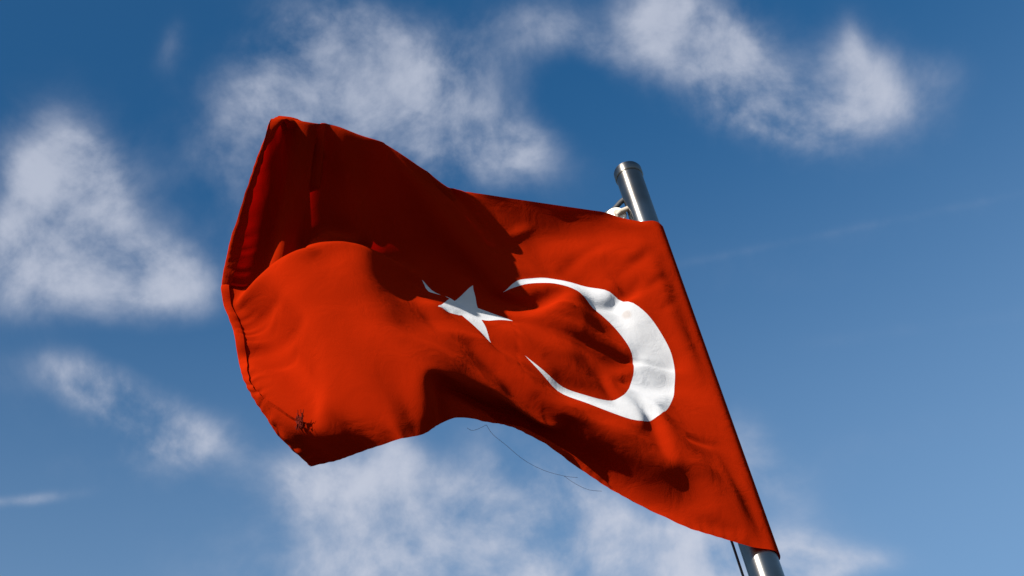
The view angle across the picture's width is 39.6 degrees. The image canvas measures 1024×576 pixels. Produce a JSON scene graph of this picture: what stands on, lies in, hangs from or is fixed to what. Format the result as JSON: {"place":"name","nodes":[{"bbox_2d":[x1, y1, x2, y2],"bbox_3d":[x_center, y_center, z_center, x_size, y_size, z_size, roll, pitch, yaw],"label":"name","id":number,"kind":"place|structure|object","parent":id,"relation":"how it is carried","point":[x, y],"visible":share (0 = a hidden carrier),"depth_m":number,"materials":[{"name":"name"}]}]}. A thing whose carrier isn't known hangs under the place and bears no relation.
{"place":"outdoors","nodes":[
{"label":"outdoors","id":0,"kind":"place"},
{"bbox_2d":[0,0,1023,575],"label":"sky","id":1,"kind":"structure","parent":0,"point":[835,188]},
{"label":"ground","id":2,"kind":"structure","parent":0,"visible":0},
{"bbox_2d":[606,161,784,575],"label":"flagpole","id":3,"kind":"object","parent":2,"relation":"on","point":[635,199],"visible":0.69,"depth_m":5.45,"materials":[{"name":"metal"}]},
{"bbox_2d":[221,116,779,559],"bbox_3d":[-0.119,0.156,4.550,1.765,1.500,0.528,24,-55,-32],"label":"flag","id":4,"kind":"object","parent":3,"relation":"attached to","point":[375,293],"visible":1,"depth_m":4.34,"materials":[{"name":"red fabric"}]},
{"bbox_2d":[730,541,743,575],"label":"halyard rope","id":5,"kind":"object","parent":3,"relation":"hanging from","point":[737,558],"visible":0.16,"depth_m":4.39,"materials":[{"name":"grey fabric"}]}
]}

